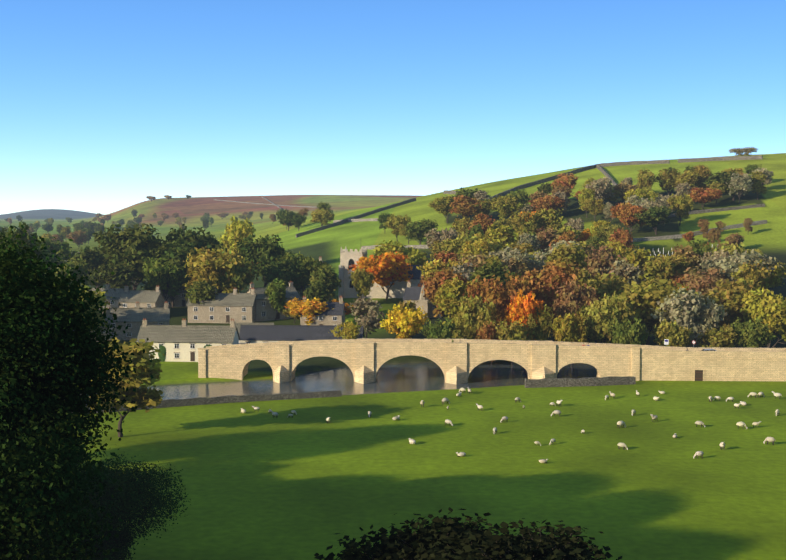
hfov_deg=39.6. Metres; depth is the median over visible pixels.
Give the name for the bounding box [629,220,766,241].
hill wall
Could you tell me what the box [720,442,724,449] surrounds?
sheep
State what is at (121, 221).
tree
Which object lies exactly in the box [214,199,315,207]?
moor wall
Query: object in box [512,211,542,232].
tree
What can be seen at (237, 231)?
tree
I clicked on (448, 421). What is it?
sheep
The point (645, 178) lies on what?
tree
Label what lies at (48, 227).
tree
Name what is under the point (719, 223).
tree
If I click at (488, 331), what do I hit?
tree
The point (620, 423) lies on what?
sheep
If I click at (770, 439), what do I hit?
sheep
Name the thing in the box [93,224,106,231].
tree
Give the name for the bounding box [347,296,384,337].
tree
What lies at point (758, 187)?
tree
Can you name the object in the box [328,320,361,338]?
bush
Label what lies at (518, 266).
tree
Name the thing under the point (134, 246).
tree
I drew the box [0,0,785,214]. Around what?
sky
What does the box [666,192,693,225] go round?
tree
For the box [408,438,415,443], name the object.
sheep
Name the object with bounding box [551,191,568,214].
tree
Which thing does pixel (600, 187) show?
tree
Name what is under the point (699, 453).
sheep
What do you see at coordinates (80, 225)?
tree
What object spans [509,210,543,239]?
tree
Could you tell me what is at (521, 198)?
tree
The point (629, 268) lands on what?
tree
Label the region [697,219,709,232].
tree
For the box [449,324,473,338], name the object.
tree
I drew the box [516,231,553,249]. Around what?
tree
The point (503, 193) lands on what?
hill wall
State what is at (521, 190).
tree
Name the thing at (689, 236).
tree
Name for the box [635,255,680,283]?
tree
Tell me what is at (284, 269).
tree
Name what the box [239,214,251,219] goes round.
tree
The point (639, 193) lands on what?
tree
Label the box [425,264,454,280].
tree
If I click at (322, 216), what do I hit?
tree
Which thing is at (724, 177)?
tree
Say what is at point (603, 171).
hill wall
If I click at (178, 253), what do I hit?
tree
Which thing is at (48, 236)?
tree
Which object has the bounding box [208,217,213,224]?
tree
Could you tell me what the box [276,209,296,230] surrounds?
tree
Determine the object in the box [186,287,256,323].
cottage row
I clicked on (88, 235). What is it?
tree
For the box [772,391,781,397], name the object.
sheep
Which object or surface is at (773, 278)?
tree
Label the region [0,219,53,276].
tree
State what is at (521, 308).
tree
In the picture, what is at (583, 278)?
tree
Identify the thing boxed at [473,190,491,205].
tree
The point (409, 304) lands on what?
tree
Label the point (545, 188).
tree
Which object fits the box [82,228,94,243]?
tree
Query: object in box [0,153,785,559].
terrain
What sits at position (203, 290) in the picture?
tree
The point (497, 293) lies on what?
tree
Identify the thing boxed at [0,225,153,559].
tree
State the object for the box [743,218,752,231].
tree
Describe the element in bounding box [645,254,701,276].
tree
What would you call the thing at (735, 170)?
tree
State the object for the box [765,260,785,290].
tree
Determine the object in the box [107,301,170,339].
cottage row
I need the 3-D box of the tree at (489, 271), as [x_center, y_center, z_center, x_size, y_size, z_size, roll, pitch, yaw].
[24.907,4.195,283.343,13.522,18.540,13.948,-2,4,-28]
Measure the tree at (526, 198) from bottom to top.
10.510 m
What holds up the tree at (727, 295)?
on the terrain
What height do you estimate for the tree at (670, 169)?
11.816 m
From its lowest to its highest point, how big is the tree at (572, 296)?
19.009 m
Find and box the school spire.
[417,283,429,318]
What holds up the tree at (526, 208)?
on the terrain
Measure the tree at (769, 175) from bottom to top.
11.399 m
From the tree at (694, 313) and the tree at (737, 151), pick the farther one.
the tree at (737, 151)
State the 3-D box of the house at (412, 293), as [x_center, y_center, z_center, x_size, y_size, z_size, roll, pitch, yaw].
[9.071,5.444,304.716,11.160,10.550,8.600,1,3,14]
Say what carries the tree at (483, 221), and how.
on the terrain
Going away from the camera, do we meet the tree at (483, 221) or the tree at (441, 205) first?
the tree at (483, 221)
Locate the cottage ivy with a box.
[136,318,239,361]
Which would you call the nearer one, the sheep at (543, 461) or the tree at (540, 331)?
the sheep at (543, 461)
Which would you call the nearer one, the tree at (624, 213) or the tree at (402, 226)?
the tree at (624, 213)
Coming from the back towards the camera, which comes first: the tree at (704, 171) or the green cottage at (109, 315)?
the tree at (704, 171)
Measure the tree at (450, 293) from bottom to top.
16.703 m
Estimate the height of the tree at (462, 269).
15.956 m
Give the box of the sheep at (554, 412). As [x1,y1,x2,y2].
[551,410,560,416]
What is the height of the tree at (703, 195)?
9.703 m
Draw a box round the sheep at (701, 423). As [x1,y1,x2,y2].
[695,421,704,426]
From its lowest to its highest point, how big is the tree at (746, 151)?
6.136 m
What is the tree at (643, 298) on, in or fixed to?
on the terrain
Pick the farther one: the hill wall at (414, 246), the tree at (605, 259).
the hill wall at (414, 246)
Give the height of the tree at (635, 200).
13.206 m
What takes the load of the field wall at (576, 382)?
on the terrain
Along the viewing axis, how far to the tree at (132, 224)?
1145.40 m
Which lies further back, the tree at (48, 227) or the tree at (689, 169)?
the tree at (48, 227)
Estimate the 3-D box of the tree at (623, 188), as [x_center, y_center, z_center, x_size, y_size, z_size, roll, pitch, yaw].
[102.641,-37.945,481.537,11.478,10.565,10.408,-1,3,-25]
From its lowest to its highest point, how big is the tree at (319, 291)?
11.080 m
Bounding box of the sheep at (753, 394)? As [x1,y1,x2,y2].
[748,392,756,397]
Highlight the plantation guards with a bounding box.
[634,244,717,255]
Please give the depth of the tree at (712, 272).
291.34 m
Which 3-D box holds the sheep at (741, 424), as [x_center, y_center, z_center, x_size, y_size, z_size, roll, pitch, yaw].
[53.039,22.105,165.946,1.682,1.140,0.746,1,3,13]
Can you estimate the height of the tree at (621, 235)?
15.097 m
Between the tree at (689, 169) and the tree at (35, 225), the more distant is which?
the tree at (35, 225)
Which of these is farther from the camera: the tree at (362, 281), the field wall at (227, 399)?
the tree at (362, 281)
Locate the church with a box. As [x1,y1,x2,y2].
[338,247,423,297]
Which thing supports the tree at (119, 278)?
on the terrain
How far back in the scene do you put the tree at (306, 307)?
279.48 m
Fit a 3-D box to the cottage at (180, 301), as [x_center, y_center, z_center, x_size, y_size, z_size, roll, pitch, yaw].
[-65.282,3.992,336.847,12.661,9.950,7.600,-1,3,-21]
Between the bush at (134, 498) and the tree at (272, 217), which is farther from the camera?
the tree at (272, 217)
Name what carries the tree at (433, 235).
on the terrain
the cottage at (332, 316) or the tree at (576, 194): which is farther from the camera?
the tree at (576, 194)
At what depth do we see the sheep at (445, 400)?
187.88 m
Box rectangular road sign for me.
[664,339,668,345]
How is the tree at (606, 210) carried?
on the terrain
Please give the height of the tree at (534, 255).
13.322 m
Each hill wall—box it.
[295,198,415,237]
[333,218,378,222]
[362,245,431,249]
[443,188,514,199]
[513,160,669,189]
[596,164,616,184]
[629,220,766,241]
[668,204,764,216]
[678,155,762,162]
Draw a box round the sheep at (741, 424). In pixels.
[736,422,747,428]
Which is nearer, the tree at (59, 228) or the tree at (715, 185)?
the tree at (715, 185)
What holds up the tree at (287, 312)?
on the terrain
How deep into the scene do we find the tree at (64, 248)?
412.53 m
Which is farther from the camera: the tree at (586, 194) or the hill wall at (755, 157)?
the hill wall at (755, 157)
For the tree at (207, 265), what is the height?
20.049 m
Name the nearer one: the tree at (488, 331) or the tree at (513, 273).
the tree at (488, 331)
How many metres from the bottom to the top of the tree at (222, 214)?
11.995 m
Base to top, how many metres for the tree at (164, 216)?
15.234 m
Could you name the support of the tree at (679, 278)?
on the terrain
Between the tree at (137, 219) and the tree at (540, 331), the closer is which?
the tree at (540, 331)
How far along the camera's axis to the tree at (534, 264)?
319.50 m
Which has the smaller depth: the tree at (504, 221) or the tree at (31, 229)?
the tree at (504, 221)
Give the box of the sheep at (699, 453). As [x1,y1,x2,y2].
[693,451,703,458]
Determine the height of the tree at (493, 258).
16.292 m
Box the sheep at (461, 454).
[456,452,465,456]
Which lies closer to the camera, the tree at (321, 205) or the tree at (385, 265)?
the tree at (385, 265)
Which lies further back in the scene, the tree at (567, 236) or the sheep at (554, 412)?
the tree at (567, 236)
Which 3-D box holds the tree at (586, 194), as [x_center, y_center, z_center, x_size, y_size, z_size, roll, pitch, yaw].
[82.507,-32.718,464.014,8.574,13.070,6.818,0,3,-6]
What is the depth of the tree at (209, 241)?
344.55 m
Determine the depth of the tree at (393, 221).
467.65 m
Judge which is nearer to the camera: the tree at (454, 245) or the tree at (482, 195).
the tree at (454, 245)
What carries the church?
on the terrain
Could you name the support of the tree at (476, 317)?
on the terrain
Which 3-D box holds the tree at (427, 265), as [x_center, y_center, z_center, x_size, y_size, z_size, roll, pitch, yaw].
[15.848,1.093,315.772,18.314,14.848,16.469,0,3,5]
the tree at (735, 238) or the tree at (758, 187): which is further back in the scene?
the tree at (758, 187)
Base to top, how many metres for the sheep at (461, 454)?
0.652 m
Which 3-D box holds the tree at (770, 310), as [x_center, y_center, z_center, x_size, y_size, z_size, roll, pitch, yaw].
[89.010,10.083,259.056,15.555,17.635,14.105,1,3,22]
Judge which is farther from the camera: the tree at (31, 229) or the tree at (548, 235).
the tree at (31, 229)
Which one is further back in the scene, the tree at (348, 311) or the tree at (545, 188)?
the tree at (545, 188)
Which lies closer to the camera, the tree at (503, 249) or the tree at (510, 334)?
the tree at (510, 334)
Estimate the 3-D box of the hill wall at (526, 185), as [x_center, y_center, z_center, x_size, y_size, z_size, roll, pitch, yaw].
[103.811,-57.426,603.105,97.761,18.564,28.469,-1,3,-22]
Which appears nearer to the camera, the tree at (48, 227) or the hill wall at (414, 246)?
the hill wall at (414, 246)
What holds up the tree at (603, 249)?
on the terrain
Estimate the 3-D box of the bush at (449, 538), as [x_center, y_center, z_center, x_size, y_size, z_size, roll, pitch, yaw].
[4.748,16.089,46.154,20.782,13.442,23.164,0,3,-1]
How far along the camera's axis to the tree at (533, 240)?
367.34 m
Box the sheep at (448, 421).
[445,419,452,425]
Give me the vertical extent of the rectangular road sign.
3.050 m
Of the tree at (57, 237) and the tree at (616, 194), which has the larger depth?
the tree at (57, 237)
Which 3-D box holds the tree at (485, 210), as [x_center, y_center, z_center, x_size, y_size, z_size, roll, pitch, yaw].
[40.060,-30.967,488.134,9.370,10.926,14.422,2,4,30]
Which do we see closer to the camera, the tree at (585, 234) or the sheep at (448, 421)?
the sheep at (448, 421)
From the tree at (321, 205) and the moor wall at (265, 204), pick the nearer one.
the tree at (321, 205)
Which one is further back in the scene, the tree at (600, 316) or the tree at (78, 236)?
the tree at (78, 236)
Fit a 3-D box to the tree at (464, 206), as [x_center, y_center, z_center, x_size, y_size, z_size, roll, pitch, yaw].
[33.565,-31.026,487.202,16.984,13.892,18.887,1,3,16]
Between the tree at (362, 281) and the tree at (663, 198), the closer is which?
the tree at (362, 281)
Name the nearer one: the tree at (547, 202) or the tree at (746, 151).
the tree at (547, 202)
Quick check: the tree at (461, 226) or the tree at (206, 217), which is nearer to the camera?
the tree at (461, 226)
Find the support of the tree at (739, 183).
on the terrain
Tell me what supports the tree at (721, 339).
on the terrain
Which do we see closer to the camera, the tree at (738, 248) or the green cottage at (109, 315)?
the green cottage at (109, 315)
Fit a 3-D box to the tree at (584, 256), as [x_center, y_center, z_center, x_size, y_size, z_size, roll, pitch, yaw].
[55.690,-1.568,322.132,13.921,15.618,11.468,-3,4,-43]
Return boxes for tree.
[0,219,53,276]
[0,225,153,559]
[23,227,35,233]
[32,222,39,231]
[37,238,75,270]
[41,223,53,233]
[41,232,56,242]
[50,258,88,286]
[52,234,63,246]
[54,232,65,240]
[55,440,95,471]
[56,224,62,233]
[60,226,70,241]
[65,230,86,248]
[65,246,110,287]
[68,284,111,330]
[75,223,84,228]
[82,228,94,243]
[84,231,91,243]
[86,222,99,236]
[87,338,164,436]
[92,223,168,289]
[92,231,108,242]
[92,263,136,289]
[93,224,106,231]
[104,214,110,221]
[117,219,124,224]
[128,222,138,227]
[131,209,137,217]
[133,217,141,223]
[140,238,196,307]
[140,254,188,300]
[146,196,155,201]
[159,224,227,279]
[161,213,168,220]
[182,244,257,292]
[184,279,218,303]
[200,215,209,220]
[201,219,209,228]
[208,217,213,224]
[212,260,257,292]
[217,212,228,217]
[218,215,255,261]
[235,234,290,286]
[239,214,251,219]
[263,259,301,290]
[263,278,287,320]
[269,214,276,223]
[275,250,326,299]
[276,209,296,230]
[279,308,299,323]
[284,297,333,324]
[292,214,306,229]
[298,207,309,215]
[303,263,341,299]
[303,281,329,301]
[310,208,334,226]
[316,202,334,215]
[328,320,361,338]
[332,299,353,318]
[347,251,413,299]
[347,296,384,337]
[349,266,374,297]
[367,239,430,265]
[377,212,389,230]
[379,304,430,356]
[383,213,411,241]
[397,300,418,335]
[398,224,409,243]
[402,218,437,244]
[416,259,471,279]
[418,265,468,319]
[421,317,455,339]
[424,228,456,248]
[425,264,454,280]
[427,195,456,222]
[429,238,448,259]
[432,250,457,264]
[434,277,475,325]
[441,233,502,258]
[444,263,474,280]
[448,195,486,217]
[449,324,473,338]
[451,216,472,239]
[452,187,480,199]
[454,295,499,338]
[456,251,510,273]
[459,238,495,260]
[463,260,482,272]
[463,271,527,329]
[465,223,484,238]
[468,212,494,237]
[470,261,509,319]
[472,233,490,239]
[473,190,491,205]
[473,199,492,215]
[475,320,500,364]
[476,255,501,264]
[485,223,518,252]
[485,247,534,269]
[488,193,524,218]
[489,248,507,258]
[493,216,516,231]
[495,320,531,365]
[503,243,542,255]
[503,256,530,277]
[503,290,544,340]
[504,272,523,284]
[507,191,524,216]
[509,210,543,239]
[510,188,526,196]
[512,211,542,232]
[515,232,540,250]
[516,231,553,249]
[517,258,587,320]
[519,204,533,212]
[520,192,529,205]
[522,304,553,340]
[525,195,564,212]
[525,258,545,272]
[528,190,551,201]
[528,251,540,263]
[534,207,564,231]
[534,240,582,265]
[536,226,559,252]
[537,183,551,193]
[542,243,585,270]
[545,223,560,230]
[549,230,579,249]
[550,173,578,189]
[550,312,587,364]
[551,184,572,197]
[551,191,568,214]
[551,280,598,332]
[554,225,581,238]
[564,218,584,241]
[571,241,592,253]
[571,269,590,289]
[574,188,592,202]
[576,251,591,270]
[577,228,592,242]
[577,292,634,343]
[578,188,595,217]
[582,177,594,187]
[582,198,605,219]
[582,243,615,265]
[582,252,634,290]
[583,272,631,301]
[585,177,614,203]
[585,235,606,248]
[590,220,610,237]
[592,241,612,251]
[594,224,628,241]
[599,260,645,288]
[602,240,629,258]
[603,202,614,222]
[603,271,697,344]
[605,189,620,201]
[605,317,651,344]
[609,227,634,253]
[610,202,648,233]
[613,182,637,200]
[614,252,647,267]
[621,177,632,185]
[624,189,634,205]
[625,195,652,207]
[626,245,654,285]
[631,206,671,234]
[633,188,649,200]
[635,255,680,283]
[636,169,657,188]
[640,198,671,231]
[641,187,652,192]
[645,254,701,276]
[646,190,660,200]
[650,287,727,347]
[650,319,692,346]
[655,193,676,211]
[656,169,680,196]
[661,180,678,194]
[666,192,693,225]
[667,167,678,191]
[669,271,688,287]
[671,244,700,269]
[673,170,700,187]
[674,182,691,198]
[681,266,725,289]
[682,231,694,241]
[685,166,696,188]
[687,239,714,271]
[689,187,721,209]
[689,274,724,295]
[692,164,711,188]
[693,249,782,282]
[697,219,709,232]
[697,249,730,271]
[697,324,737,347]
[698,277,770,333]
[702,171,759,200]
[703,232,711,240]
[706,181,727,203]
[707,228,721,245]
[711,241,763,257]
[715,220,726,232]
[721,167,744,173]
[724,233,743,246]
[726,172,752,203]
[729,148,743,155]
[730,261,769,289]
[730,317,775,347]
[736,285,785,347]
[740,147,758,155]
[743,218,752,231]
[744,164,761,173]
[751,167,773,185]
[751,171,766,199]
[757,259,785,289]
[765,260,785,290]
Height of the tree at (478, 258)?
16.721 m
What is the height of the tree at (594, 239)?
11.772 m
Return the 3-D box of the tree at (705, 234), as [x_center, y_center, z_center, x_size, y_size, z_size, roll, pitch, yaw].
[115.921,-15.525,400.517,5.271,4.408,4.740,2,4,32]
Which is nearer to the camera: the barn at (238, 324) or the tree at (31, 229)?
the barn at (238, 324)
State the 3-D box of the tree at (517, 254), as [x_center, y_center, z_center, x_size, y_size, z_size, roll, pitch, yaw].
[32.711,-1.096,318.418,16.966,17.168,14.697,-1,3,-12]
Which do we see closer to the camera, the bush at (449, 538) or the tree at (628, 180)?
the bush at (449, 538)
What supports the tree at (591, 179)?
on the terrain
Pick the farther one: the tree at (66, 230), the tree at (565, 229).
the tree at (66, 230)
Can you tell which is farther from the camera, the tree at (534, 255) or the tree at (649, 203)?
the tree at (649, 203)
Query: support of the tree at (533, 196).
on the terrain
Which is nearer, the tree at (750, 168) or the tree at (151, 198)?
the tree at (750, 168)
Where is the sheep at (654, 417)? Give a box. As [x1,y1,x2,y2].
[651,414,657,421]
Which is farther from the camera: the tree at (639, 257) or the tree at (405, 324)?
the tree at (639, 257)
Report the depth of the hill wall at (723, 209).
453.53 m
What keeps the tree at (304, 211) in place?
on the terrain
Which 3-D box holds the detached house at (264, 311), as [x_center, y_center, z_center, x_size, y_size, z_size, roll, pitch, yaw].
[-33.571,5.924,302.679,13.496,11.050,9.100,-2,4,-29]
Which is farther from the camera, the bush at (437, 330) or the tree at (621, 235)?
the tree at (621, 235)
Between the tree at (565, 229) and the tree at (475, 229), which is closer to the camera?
the tree at (565, 229)
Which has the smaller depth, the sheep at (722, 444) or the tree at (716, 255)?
the sheep at (722, 444)
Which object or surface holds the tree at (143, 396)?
on the terrain
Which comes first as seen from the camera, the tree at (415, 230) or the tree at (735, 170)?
the tree at (415, 230)
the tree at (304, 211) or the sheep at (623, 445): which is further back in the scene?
the tree at (304, 211)
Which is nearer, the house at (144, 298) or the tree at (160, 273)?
the house at (144, 298)
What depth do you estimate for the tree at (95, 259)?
371.09 m
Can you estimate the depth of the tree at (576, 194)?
487.73 m
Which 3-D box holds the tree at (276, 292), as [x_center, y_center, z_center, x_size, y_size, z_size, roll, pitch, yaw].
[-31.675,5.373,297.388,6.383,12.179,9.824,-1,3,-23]
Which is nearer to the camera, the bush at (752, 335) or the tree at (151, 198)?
the bush at (752, 335)
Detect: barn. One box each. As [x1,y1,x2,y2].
[235,322,273,331]
[239,325,364,343]
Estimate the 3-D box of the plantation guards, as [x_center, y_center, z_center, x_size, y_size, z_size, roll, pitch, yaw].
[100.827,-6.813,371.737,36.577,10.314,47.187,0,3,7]
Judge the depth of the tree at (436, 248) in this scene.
369.20 m
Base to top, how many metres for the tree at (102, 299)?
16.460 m
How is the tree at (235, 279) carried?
on the terrain
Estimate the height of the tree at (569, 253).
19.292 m
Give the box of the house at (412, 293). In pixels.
[403,280,442,317]
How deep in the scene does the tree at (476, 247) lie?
346.65 m
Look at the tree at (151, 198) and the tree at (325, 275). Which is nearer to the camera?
the tree at (325, 275)
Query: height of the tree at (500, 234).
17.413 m
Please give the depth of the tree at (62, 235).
879.40 m
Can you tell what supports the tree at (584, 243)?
on the terrain
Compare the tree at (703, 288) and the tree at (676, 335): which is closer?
the tree at (676, 335)
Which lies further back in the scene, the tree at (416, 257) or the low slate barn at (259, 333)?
the tree at (416, 257)
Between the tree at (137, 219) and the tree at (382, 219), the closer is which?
the tree at (382, 219)
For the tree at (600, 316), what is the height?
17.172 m
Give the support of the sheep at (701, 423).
on the terrain
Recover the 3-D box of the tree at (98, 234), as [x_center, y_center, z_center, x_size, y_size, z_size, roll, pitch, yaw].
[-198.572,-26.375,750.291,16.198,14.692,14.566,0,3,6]
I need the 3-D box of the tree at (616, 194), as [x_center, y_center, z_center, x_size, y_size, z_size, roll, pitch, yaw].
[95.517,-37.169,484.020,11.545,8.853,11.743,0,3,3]
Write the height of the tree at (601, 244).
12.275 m
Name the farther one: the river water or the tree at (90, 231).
the tree at (90, 231)
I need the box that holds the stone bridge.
[197,338,785,384]
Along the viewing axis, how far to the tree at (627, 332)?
239.66 m
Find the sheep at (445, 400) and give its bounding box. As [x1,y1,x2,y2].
[442,398,449,404]
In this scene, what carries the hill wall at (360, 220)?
on the terrain
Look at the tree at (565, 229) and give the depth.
379.37 m
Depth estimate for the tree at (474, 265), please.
302.00 m
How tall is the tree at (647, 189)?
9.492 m
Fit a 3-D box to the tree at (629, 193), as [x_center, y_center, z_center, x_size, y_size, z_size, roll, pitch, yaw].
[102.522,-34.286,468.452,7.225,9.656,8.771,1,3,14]
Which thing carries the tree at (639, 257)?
on the terrain
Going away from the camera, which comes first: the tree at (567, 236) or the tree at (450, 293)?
the tree at (450, 293)
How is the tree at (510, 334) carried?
on the terrain
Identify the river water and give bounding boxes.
[59,360,595,399]
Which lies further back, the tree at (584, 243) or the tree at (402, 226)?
the tree at (402, 226)
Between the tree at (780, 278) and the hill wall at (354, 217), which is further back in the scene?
the hill wall at (354, 217)
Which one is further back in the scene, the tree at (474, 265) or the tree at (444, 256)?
the tree at (444, 256)
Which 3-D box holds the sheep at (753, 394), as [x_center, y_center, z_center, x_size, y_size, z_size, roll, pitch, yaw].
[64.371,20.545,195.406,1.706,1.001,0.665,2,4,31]
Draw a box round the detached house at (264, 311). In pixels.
[246,281,300,321]
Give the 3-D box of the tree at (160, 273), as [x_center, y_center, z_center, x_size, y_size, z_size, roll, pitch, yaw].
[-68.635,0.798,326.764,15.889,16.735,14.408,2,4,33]
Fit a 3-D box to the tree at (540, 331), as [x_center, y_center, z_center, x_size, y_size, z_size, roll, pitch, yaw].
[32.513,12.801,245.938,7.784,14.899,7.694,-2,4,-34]
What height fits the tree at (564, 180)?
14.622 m
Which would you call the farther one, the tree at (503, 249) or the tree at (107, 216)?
the tree at (107, 216)
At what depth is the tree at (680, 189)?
467.72 m
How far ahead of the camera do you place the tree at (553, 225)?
397.96 m
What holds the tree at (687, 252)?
on the terrain
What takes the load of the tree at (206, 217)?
on the terrain
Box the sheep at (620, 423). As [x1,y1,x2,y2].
[617,421,625,428]
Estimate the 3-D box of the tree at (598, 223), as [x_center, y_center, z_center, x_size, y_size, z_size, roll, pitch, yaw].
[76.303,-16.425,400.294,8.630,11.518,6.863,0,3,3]
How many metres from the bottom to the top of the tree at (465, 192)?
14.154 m
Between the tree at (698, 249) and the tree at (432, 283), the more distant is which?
the tree at (698, 249)
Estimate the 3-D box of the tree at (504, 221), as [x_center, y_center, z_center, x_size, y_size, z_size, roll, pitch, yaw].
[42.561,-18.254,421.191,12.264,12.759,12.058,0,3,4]
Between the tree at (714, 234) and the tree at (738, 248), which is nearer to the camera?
the tree at (738, 248)
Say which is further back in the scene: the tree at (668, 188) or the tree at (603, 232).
the tree at (668, 188)
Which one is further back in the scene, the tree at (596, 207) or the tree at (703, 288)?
the tree at (596, 207)
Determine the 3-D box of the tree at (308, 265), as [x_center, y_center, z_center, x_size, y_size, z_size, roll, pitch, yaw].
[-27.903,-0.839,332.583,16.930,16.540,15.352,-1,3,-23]
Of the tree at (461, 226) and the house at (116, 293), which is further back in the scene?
the tree at (461, 226)
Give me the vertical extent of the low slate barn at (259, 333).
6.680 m
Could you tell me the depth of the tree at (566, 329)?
242.81 m
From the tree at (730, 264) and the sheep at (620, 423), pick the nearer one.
the sheep at (620, 423)
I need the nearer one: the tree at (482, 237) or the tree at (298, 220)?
the tree at (482, 237)
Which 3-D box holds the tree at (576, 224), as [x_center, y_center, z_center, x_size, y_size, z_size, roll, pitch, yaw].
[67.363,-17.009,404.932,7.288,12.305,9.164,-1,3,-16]
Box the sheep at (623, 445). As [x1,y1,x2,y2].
[617,443,627,449]
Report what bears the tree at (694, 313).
on the terrain
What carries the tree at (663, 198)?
on the terrain
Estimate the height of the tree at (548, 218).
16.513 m
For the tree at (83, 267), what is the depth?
351.88 m
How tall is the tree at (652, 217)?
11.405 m
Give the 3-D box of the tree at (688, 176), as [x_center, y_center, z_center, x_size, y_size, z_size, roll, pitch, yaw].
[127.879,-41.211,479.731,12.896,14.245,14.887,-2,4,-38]
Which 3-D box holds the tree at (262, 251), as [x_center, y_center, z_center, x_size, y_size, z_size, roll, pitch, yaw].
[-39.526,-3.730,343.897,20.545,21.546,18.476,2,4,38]
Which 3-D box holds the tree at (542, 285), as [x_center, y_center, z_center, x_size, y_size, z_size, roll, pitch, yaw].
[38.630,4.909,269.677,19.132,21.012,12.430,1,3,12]
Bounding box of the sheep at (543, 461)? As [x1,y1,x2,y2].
[539,459,547,463]
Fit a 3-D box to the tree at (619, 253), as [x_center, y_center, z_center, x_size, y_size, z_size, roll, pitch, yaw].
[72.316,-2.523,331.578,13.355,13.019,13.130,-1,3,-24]
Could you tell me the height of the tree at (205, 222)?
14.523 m
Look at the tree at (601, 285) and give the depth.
281.14 m
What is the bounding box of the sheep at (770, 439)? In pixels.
[763,437,774,444]
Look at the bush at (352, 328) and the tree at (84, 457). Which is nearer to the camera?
the tree at (84, 457)
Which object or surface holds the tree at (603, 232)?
on the terrain
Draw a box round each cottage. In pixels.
[73,307,112,341]
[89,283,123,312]
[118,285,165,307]
[166,282,189,306]
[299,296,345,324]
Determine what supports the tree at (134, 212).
on the terrain
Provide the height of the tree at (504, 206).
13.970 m
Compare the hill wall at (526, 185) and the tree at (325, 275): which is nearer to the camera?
the tree at (325, 275)
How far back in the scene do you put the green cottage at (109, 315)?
263.58 m
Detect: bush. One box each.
[27,448,190,559]
[314,507,621,559]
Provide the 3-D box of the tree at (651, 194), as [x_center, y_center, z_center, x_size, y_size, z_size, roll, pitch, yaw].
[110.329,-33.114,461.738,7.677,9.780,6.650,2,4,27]
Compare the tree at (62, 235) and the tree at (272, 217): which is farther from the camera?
the tree at (272, 217)
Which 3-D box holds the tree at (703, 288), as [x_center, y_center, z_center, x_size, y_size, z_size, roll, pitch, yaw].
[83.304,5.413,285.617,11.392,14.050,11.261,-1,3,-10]
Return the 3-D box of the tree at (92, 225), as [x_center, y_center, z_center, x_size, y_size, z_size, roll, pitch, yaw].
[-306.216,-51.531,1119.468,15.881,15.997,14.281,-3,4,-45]
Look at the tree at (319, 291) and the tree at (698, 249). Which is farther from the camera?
the tree at (698, 249)
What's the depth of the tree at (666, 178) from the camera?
492.49 m
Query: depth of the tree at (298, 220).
606.31 m
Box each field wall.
[72,390,341,412]
[525,376,635,387]
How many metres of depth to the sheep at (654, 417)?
171.82 m
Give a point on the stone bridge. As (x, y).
(456, 361)
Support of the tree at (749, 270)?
on the terrain
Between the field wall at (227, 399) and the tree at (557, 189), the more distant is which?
the tree at (557, 189)
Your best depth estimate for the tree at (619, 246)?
339.78 m
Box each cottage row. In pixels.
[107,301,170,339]
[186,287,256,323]
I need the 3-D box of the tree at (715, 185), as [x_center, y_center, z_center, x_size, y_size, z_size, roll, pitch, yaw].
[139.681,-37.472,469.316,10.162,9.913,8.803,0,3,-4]
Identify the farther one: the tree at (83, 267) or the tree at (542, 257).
the tree at (83, 267)

